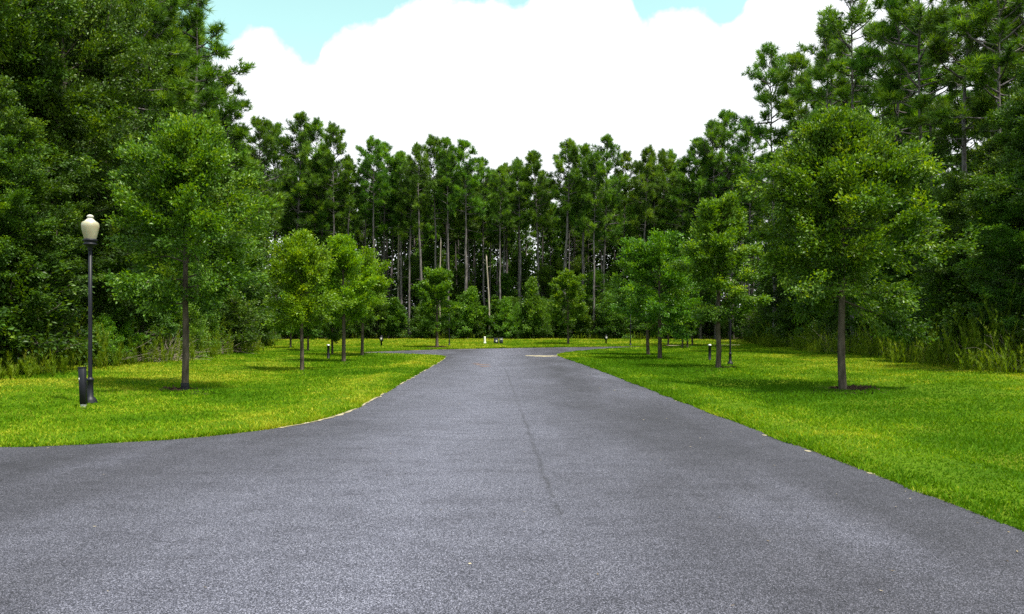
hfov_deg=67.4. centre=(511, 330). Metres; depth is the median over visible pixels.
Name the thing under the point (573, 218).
pine tree
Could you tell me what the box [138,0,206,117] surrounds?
pine tree
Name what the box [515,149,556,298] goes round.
pine tree
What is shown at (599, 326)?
shrub
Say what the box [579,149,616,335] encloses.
pine tree
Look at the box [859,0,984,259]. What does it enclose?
pine tree
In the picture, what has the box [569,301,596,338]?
shrub
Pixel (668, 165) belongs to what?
pine tree
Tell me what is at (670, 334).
oak tree
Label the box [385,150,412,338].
pine tree
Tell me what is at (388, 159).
pine tree
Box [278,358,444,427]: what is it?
sandy edge
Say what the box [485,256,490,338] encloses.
dead trunk
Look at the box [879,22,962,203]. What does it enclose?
pine tree
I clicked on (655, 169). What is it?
pine tree
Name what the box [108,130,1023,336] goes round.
woods
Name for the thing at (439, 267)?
dead trunk
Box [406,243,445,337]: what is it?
broadleaf tree
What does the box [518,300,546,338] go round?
shrub
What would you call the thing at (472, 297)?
shrub
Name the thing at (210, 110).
pine tree
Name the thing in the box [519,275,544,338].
shrub
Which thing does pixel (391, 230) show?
pine tree
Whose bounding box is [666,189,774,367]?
oak tree
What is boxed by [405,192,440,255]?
pine tree
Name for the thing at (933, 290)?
shrub
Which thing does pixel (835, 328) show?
shrub
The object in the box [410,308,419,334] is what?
shrub
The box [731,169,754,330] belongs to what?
pine tree
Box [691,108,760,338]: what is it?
pine tree
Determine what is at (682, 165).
pine tree
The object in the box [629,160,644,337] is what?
pine tree
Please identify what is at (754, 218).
pine tree
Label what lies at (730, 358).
street lamp
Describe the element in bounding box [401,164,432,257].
pine tree
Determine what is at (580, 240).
pine tree
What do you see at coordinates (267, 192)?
pine tree
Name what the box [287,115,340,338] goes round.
pine tree
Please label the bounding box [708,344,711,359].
bollard
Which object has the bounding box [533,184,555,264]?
pine tree
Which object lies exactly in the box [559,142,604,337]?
pine tree
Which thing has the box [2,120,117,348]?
broadleaf tree
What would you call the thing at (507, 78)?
sky
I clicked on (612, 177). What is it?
pine tree
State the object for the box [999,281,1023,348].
shrub
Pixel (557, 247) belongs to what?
pine tree
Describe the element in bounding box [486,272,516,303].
broadleaf tree
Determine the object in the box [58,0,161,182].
pine tree
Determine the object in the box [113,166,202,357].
broadleaf tree
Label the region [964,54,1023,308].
broadleaf tree
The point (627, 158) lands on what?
pine tree
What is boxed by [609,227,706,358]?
oak tree
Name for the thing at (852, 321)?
shrub
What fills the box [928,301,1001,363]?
shrub
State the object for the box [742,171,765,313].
pine tree
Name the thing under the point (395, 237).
pine tree
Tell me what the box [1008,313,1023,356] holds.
shrub
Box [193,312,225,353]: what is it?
shrub
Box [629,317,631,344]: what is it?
street lamp
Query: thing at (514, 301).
shrub
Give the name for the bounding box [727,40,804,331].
pine tree
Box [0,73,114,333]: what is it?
broadleaf tree
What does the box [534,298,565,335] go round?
shrub
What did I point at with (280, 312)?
shrub
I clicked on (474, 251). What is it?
pine tree
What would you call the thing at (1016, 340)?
shrub
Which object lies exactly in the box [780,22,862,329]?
pine tree
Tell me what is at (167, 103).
pine tree
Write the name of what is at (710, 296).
broadleaf tree
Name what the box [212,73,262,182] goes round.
pine tree
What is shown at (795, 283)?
broadleaf tree
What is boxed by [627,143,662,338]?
pine tree
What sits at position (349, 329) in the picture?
shrub
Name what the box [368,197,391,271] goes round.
pine tree
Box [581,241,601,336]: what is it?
pine tree
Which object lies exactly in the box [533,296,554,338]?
shrub
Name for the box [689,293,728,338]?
shrub
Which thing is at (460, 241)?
pine tree
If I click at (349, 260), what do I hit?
oak tree
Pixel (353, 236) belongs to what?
pine tree
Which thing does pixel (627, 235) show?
pine tree
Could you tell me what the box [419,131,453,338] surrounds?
pine tree
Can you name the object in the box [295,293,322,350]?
oak tree
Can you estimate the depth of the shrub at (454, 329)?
97.36 m
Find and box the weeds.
[0,280,1023,379]
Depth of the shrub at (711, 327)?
99.21 m
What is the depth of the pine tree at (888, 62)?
56.92 m
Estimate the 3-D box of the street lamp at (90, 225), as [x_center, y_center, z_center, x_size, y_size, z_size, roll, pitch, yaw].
[-9.336,-0.480,17.000,0.363,4.184,0.363,0,0,0]
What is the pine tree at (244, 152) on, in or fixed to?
on the ground at (131, 432)
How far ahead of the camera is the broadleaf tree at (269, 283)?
83.54 m
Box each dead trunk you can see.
[397,202,398,338]
[439,236,440,335]
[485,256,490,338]
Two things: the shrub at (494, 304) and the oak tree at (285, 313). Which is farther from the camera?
the shrub at (494, 304)
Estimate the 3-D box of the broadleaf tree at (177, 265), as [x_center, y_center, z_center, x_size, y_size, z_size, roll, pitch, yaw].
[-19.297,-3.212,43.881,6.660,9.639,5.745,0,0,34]
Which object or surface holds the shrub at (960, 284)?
on the ground at (131, 432)
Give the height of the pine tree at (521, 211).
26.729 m
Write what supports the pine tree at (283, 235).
on the ground at (131, 432)
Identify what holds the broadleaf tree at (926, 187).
on the ground at (131, 432)
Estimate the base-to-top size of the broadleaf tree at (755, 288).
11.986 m
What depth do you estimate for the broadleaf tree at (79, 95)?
28.89 m
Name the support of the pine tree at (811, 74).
on the ground at (131, 432)
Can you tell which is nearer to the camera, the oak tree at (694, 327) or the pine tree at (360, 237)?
the oak tree at (694, 327)
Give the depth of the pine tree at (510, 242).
118.31 m
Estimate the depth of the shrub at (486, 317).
96.49 m
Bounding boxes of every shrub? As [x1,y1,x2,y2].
[0,230,106,373]
[0,270,35,371]
[0,309,14,332]
[49,301,96,361]
[69,292,136,350]
[75,319,115,366]
[76,313,131,365]
[110,307,148,360]
[111,259,170,355]
[134,292,197,347]
[135,307,173,340]
[166,303,220,357]
[174,289,227,343]
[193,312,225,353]
[213,289,270,353]
[216,301,241,349]
[243,300,261,345]
[254,298,282,346]
[271,307,287,336]
[309,324,328,338]
[337,316,375,338]
[350,318,371,336]
[356,315,389,338]
[360,294,399,338]
[377,297,410,338]
[397,304,410,337]
[406,302,447,338]
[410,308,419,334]
[414,300,434,338]
[428,306,450,337]
[440,311,466,338]
[446,292,483,337]
[451,302,470,337]
[461,285,486,337]
[472,310,492,337]
[474,305,498,337]
[484,299,511,337]
[491,296,518,338]
[503,296,522,338]
[509,302,524,338]
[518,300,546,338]
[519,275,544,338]
[530,321,544,337]
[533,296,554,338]
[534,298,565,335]
[549,300,565,337]
[559,310,583,338]
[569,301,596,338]
[577,305,601,338]
[590,291,649,338]
[595,317,607,338]
[605,293,649,337]
[608,311,629,337]
[628,317,645,338]
[642,316,664,338]
[645,322,669,338]
[686,320,711,338]
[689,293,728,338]
[704,321,727,338]
[726,306,753,338]
[737,304,767,339]
[762,290,810,343]
[782,294,806,346]
[792,301,836,337]
[811,304,837,340]
[823,309,858,340]
[831,284,884,349]
[832,299,846,320]
[849,267,919,339]
[883,251,991,350]
[889,290,940,347]
[911,274,996,349]
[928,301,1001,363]
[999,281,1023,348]
[1002,314,1023,359]
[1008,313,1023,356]
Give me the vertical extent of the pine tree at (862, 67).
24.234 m
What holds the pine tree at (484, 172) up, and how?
on the ground at (131, 432)
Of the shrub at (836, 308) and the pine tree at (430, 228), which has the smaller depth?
the shrub at (836, 308)
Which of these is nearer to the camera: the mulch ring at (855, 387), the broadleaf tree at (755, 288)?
the mulch ring at (855, 387)
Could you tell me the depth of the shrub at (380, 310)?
98.30 m
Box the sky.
[145,0,1016,316]
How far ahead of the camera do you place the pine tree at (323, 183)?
98.23 m
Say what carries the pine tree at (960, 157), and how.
on the ground at (131, 432)
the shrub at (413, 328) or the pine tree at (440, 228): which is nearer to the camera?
the shrub at (413, 328)
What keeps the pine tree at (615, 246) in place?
on the ground at (131, 432)
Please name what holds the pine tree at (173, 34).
on the ground at (131, 432)
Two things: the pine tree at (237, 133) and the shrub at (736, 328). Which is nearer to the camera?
the pine tree at (237, 133)
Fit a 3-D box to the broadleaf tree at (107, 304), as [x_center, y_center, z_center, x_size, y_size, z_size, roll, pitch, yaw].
[-17.786,-3.594,32.140,6.168,10.414,5.320,0,0,-23]
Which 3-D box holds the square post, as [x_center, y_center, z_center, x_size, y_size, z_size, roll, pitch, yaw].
[-9.020,1.194,16.148,0.130,0.867,0.130,-2,0,-6]
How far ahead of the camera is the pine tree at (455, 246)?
114.08 m
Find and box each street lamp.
[81,214,99,402]
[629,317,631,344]
[728,289,732,364]
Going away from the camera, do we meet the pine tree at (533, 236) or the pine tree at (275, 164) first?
the pine tree at (275, 164)
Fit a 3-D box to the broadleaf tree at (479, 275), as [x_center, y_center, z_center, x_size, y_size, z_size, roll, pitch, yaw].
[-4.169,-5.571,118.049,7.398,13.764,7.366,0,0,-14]
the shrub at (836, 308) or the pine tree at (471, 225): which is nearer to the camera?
the shrub at (836, 308)
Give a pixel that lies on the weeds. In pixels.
(968, 358)
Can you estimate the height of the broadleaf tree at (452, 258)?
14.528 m
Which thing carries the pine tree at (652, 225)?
on the ground at (131, 432)
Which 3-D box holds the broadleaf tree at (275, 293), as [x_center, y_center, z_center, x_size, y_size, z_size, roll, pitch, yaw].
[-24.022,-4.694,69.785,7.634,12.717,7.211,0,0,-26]
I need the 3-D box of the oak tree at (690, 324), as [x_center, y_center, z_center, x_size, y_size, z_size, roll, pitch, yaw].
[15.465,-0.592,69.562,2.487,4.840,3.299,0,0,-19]
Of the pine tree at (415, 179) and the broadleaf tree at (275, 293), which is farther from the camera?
the pine tree at (415, 179)
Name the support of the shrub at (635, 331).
on the ground at (131, 432)
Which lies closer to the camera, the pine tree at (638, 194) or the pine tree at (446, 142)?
the pine tree at (446, 142)
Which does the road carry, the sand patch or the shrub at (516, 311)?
the sand patch
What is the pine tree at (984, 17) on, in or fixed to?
on the ground at (131, 432)
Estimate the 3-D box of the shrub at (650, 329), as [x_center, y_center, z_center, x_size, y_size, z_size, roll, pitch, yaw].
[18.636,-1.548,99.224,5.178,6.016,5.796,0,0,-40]
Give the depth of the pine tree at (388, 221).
105.48 m
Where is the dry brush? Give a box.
[68,325,1023,371]
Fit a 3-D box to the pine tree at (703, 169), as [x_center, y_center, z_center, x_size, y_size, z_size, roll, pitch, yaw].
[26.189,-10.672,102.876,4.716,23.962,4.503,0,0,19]
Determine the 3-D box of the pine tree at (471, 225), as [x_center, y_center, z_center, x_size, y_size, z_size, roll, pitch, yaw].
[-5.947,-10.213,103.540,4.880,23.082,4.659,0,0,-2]
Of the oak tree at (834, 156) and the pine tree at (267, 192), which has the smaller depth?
the oak tree at (834, 156)
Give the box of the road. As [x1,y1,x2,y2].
[0,347,1023,613]
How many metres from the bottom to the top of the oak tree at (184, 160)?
8.035 m
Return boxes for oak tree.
[97,107,282,389]
[261,228,356,373]
[267,292,299,347]
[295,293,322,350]
[313,233,380,361]
[317,292,349,353]
[333,245,393,355]
[410,266,466,346]
[544,268,587,343]
[603,247,682,354]
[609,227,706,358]
[662,301,672,345]
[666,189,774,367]
[670,302,696,347]
[681,297,697,346]
[684,297,703,344]
[729,99,983,389]
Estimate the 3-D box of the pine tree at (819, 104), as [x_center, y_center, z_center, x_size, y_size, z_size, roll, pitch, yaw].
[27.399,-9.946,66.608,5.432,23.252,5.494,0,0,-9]
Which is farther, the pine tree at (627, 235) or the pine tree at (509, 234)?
the pine tree at (627, 235)
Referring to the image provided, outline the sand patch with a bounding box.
[526,355,553,356]
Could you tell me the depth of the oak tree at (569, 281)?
81.92 m
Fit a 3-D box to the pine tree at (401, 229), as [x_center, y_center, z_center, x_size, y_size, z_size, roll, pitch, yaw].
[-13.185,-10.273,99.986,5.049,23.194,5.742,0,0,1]
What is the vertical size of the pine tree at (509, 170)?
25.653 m
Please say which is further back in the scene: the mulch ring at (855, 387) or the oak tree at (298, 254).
the oak tree at (298, 254)
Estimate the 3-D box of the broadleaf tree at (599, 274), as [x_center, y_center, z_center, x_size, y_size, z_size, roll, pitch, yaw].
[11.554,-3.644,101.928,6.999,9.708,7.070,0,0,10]
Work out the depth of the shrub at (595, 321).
99.87 m
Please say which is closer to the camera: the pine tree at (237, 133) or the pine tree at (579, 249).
the pine tree at (237, 133)
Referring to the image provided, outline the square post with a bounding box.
[78,367,87,407]
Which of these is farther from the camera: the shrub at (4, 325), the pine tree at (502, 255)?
the pine tree at (502, 255)
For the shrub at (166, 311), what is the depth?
39.37 m
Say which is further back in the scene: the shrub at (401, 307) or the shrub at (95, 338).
the shrub at (401, 307)
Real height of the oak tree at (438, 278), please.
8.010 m
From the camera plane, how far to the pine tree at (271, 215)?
107.52 m
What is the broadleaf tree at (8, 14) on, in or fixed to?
on the ground at (131, 432)
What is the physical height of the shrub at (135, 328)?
4.142 m
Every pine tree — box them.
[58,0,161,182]
[119,0,202,147]
[119,21,205,158]
[124,0,220,148]
[135,3,220,118]
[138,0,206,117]
[163,0,258,339]
[186,21,230,119]
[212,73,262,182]
[224,133,247,190]
[228,123,264,209]
[231,114,296,242]
[249,120,308,338]
[250,154,274,237]
[269,176,280,296]
[274,179,301,338]
[275,109,331,338]
[279,160,301,222]
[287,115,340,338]
[299,144,349,247]
[300,160,322,215]
[303,121,354,328]
[325,160,346,324]
[325,184,356,235]
[335,153,365,338]
[344,185,368,336]
[350,162,379,338]
[352,135,390,338]
[353,202,374,251]
[363,141,403,337]
[366,180,388,337]
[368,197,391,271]
[376,196,406,337]
[380,183,394,337]
[381,150,416,297]
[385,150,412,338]
[390,226,412,309]
[393,167,426,336]
[393,238,412,291]
[397,196,431,332]
[398,139,437,337]
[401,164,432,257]
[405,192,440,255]
[408,180,429,303]
[412,194,439,258]
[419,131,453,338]
[426,149,462,248]
[430,203,453,237]
[433,136,462,336]
[435,161,462,268]
[437,213,459,292]
[444,138,487,291]
[445,227,464,247]
[448,192,464,283]
[451,228,461,263]
[452,173,484,288]
[459,165,481,337]
[460,185,485,282]
[466,156,499,306]
[467,187,485,289]
[474,169,501,298]
[477,184,497,286]
[484,164,516,299]
[484,213,516,298]
[485,162,530,272]
[493,182,518,277]
[500,221,529,288]
[500,225,517,266]
[501,159,539,334]
[511,156,531,278]
[513,198,538,258]
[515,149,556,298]
[530,194,539,246]
[531,178,565,276]
[532,175,553,295]
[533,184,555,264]
[541,136,590,337]
[541,203,564,259]
[551,217,567,252]
[555,180,581,331]
[557,183,579,269]
[558,185,589,268]
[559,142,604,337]
[560,223,584,269]
[570,171,593,336]
[570,234,592,272]
[575,221,599,337]
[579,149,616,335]
[581,133,637,337]
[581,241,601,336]
[588,194,612,314]
[602,174,630,243]
[602,179,631,260]
[610,149,638,286]
[619,193,641,337]
[626,171,664,242]
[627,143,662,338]
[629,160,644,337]
[639,157,668,230]
[641,191,664,336]
[652,148,681,235]
[659,156,704,338]
[661,147,688,337]
[668,176,692,231]
[670,137,722,338]
[679,180,695,230]
[684,118,745,338]
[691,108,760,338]
[692,166,720,334]
[715,161,741,318]
[725,128,770,331]
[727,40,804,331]
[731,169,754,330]
[733,163,757,319]
[737,217,762,301]
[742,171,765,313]
[747,183,765,286]
[748,151,777,245]
[758,148,788,231]
[762,50,822,163]
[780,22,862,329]
[784,41,873,268]
[794,0,909,336]
[815,86,838,111]
[832,38,933,164]
[847,0,939,149]
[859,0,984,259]
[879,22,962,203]
[883,5,971,189]
[884,75,940,182]
[901,0,1023,275]
[926,0,1023,139]
[933,1,1023,263]
[938,89,986,192]
[944,83,1011,174]
[946,12,1023,272]
[962,0,1023,135]
[972,14,1023,107]
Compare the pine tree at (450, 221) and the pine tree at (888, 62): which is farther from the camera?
the pine tree at (450, 221)
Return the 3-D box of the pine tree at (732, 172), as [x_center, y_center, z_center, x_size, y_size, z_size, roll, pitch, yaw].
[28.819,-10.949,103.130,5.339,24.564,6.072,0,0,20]
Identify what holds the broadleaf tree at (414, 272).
on the ground at (131, 432)
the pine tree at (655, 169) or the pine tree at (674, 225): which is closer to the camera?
the pine tree at (655, 169)
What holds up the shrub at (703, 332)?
on the ground at (131, 432)
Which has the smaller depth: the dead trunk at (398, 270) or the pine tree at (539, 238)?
the dead trunk at (398, 270)
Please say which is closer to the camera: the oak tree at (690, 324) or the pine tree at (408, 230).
the oak tree at (690, 324)
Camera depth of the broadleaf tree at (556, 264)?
119.40 m
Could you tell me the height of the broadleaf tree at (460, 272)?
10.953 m
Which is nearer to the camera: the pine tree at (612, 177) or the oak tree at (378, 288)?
the oak tree at (378, 288)
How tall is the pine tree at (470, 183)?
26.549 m
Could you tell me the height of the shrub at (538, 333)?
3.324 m
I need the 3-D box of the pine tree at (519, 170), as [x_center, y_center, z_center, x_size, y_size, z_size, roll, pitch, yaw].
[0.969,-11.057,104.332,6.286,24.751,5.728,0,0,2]
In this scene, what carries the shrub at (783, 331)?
on the ground at (131, 432)
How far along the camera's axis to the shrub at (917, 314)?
38.54 m
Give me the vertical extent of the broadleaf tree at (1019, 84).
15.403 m
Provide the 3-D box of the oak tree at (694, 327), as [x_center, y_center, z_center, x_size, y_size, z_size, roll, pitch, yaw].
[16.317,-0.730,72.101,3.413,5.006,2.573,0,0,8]
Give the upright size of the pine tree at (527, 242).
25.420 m
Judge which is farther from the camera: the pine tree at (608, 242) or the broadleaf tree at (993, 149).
the pine tree at (608, 242)
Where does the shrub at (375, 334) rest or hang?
on the ground at (131, 432)
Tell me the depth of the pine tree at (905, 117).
62.90 m
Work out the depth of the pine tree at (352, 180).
98.49 m
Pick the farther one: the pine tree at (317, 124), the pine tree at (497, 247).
the pine tree at (497, 247)
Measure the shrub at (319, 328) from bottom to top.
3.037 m
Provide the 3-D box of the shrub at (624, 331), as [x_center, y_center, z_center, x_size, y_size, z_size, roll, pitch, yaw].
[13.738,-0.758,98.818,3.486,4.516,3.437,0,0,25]
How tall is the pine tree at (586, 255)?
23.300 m
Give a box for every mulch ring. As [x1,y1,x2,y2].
[159,385,216,394]
[794,384,885,396]
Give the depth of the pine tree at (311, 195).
100.54 m
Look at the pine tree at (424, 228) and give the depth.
104.74 m
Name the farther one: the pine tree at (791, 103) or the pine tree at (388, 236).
the pine tree at (388, 236)
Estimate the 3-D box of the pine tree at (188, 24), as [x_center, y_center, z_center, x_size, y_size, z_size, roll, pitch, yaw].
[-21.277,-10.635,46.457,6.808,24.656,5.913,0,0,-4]
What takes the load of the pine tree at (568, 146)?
on the ground at (131, 432)
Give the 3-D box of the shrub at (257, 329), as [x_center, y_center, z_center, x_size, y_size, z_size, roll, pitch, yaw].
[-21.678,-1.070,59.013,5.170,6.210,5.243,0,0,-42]
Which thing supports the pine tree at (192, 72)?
on the ground at (131, 432)
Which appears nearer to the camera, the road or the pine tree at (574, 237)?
the road
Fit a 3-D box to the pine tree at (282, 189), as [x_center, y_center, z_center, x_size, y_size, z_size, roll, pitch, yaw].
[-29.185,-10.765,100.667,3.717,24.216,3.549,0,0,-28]
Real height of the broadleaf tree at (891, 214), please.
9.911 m
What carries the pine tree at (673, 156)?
on the ground at (131, 432)
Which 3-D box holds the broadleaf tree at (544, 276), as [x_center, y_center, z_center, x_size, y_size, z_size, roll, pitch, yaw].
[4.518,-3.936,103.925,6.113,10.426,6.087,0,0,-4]
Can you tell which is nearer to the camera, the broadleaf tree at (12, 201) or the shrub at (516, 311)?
the broadleaf tree at (12, 201)
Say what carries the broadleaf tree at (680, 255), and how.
on the ground at (131, 432)
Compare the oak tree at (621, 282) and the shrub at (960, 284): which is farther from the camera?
the oak tree at (621, 282)
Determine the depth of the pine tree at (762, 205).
93.08 m
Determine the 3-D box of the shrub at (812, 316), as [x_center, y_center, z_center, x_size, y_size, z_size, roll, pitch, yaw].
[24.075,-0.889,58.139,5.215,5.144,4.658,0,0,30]
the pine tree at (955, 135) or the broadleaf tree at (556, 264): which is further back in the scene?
the broadleaf tree at (556, 264)
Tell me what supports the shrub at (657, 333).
on the ground at (131, 432)
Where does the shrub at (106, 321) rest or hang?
on the ground at (131, 432)
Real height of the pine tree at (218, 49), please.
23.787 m
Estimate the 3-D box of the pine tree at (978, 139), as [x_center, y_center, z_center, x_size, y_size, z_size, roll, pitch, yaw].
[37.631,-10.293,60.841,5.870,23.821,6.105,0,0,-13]
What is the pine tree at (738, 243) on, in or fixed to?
on the ground at (131, 432)
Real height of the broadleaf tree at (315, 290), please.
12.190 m
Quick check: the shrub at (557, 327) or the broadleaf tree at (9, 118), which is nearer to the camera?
the broadleaf tree at (9, 118)
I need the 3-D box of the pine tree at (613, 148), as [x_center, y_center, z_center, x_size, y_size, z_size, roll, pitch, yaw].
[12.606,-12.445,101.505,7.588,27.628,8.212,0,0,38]
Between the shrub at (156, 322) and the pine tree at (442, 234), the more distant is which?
the pine tree at (442, 234)
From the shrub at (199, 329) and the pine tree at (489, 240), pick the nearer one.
the shrub at (199, 329)
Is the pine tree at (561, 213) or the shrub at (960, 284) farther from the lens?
the pine tree at (561, 213)
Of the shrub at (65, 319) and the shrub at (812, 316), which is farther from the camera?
the shrub at (812, 316)
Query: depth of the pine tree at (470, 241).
110.13 m
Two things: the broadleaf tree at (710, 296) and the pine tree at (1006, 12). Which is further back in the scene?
the broadleaf tree at (710, 296)
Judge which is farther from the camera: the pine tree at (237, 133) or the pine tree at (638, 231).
the pine tree at (638, 231)
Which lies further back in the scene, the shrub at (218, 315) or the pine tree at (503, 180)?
the pine tree at (503, 180)
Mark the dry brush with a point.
(240, 350)
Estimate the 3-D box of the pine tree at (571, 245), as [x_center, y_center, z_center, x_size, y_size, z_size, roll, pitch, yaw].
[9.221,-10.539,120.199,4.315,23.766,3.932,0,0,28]
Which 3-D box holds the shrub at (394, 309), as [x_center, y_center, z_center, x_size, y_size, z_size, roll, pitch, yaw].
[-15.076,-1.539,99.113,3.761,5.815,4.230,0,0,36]
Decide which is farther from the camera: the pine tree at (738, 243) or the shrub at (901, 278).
the pine tree at (738, 243)
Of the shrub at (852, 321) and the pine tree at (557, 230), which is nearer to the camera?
the shrub at (852, 321)
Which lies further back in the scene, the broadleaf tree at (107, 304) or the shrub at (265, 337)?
the shrub at (265, 337)
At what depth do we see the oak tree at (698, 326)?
77.55 m
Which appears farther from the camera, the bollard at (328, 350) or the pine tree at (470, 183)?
the pine tree at (470, 183)
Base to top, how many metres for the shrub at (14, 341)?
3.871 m
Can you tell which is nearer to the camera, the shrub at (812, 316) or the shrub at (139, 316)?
the shrub at (139, 316)
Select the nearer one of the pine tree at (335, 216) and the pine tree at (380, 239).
the pine tree at (335, 216)
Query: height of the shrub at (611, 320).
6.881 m
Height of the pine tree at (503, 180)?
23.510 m
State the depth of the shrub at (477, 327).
96.46 m
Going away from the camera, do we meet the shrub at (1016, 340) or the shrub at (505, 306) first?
the shrub at (1016, 340)
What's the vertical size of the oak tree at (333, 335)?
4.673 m
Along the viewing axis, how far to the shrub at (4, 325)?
22.63 m
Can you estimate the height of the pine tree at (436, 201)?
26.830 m
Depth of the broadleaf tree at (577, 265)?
109.58 m
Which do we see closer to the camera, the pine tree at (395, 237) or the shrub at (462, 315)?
the shrub at (462, 315)
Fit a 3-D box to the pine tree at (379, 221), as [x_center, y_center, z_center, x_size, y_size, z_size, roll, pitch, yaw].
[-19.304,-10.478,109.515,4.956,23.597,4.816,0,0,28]
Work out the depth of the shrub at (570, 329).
98.36 m
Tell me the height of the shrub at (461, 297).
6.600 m
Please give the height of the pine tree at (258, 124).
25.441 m
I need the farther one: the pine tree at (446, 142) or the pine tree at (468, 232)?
the pine tree at (468, 232)
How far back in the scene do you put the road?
6.51 m
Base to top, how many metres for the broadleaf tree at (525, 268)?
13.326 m
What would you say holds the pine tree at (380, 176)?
on the ground at (131, 432)
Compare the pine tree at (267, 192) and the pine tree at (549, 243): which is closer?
the pine tree at (267, 192)
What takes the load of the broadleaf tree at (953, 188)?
on the ground at (131, 432)
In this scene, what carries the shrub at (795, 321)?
on the ground at (131, 432)
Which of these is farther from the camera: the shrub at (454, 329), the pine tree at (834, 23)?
the shrub at (454, 329)
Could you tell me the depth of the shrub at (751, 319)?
86.85 m
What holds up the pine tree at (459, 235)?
on the ground at (131, 432)
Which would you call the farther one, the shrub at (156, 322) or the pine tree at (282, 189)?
the pine tree at (282, 189)
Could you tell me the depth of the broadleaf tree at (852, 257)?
50.95 m
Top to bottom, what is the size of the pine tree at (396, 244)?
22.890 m
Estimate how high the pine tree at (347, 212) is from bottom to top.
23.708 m
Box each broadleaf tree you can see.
[0,0,103,232]
[0,0,142,308]
[0,0,173,358]
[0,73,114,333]
[0,123,75,342]
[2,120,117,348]
[34,132,157,363]
[45,0,172,313]
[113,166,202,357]
[168,203,224,326]
[169,143,262,315]
[209,170,272,329]
[219,167,280,321]
[245,214,283,330]
[252,242,279,311]
[305,247,327,338]
[386,254,433,334]
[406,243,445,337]
[432,248,470,306]
[443,262,482,318]
[470,250,502,307]
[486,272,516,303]
[491,251,540,300]
[524,264,555,300]
[543,251,567,301]
[560,254,599,327]
[578,267,622,333]
[601,262,626,316]
[663,245,705,299]
[681,251,723,338]
[738,244,770,329]
[748,201,795,329]
[753,275,792,323]
[776,221,811,314]
[786,254,838,329]
[815,178,900,311]
[845,193,922,328]
[865,173,949,327]
[891,173,998,298]
[910,132,1023,330]
[949,88,1023,333]
[954,56,1023,280]
[956,164,1023,331]
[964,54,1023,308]
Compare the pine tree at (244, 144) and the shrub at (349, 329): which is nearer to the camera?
the pine tree at (244, 144)
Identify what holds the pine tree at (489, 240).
on the ground at (131, 432)
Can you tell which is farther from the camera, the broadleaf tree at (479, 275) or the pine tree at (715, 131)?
the broadleaf tree at (479, 275)
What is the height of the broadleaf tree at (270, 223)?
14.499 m
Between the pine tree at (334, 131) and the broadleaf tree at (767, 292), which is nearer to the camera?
the broadleaf tree at (767, 292)
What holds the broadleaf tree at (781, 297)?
on the ground at (131, 432)
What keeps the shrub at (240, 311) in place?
on the ground at (131, 432)
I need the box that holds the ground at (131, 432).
[0,333,1023,530]
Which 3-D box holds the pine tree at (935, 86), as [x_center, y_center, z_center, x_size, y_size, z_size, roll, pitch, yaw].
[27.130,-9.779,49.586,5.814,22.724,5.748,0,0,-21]
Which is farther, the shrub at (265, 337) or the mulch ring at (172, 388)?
the shrub at (265, 337)
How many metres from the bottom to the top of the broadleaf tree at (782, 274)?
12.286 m
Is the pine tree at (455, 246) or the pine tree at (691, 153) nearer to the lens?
the pine tree at (691, 153)
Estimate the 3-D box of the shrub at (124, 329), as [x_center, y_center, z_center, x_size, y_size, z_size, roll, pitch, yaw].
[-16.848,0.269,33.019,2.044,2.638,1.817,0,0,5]
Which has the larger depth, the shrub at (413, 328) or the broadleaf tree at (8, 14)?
the shrub at (413, 328)
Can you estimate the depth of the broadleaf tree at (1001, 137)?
28.88 m
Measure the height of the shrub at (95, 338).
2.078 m
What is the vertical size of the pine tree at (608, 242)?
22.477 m
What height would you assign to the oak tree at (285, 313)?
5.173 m
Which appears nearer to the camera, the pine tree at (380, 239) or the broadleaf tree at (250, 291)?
the broadleaf tree at (250, 291)
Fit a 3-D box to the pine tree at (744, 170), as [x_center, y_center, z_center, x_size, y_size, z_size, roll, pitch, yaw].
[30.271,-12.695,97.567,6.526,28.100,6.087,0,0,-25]
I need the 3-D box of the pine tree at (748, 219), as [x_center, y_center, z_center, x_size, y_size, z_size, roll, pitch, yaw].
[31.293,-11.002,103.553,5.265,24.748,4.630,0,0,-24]
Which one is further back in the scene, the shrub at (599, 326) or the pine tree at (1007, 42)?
the shrub at (599, 326)
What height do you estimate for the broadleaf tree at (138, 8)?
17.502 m
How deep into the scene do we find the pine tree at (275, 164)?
97.53 m
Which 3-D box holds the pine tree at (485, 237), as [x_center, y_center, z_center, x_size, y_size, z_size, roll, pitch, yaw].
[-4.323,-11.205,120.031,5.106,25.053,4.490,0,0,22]
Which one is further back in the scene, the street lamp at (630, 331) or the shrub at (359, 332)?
the shrub at (359, 332)
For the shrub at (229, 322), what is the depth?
50.53 m
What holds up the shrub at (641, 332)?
on the ground at (131, 432)
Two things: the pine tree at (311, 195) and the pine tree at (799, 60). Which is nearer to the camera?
the pine tree at (799, 60)
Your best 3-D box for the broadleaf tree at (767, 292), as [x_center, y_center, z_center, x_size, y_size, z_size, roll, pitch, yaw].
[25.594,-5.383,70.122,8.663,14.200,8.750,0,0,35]
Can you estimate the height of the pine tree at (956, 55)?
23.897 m
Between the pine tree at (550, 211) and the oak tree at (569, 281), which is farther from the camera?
the pine tree at (550, 211)
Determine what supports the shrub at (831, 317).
on the ground at (131, 432)
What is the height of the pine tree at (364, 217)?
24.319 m
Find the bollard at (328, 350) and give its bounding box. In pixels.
[327,344,329,357]
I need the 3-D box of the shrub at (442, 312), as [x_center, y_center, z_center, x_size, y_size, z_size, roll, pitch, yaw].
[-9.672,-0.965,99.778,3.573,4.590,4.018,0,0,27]
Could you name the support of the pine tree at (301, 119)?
on the ground at (131, 432)

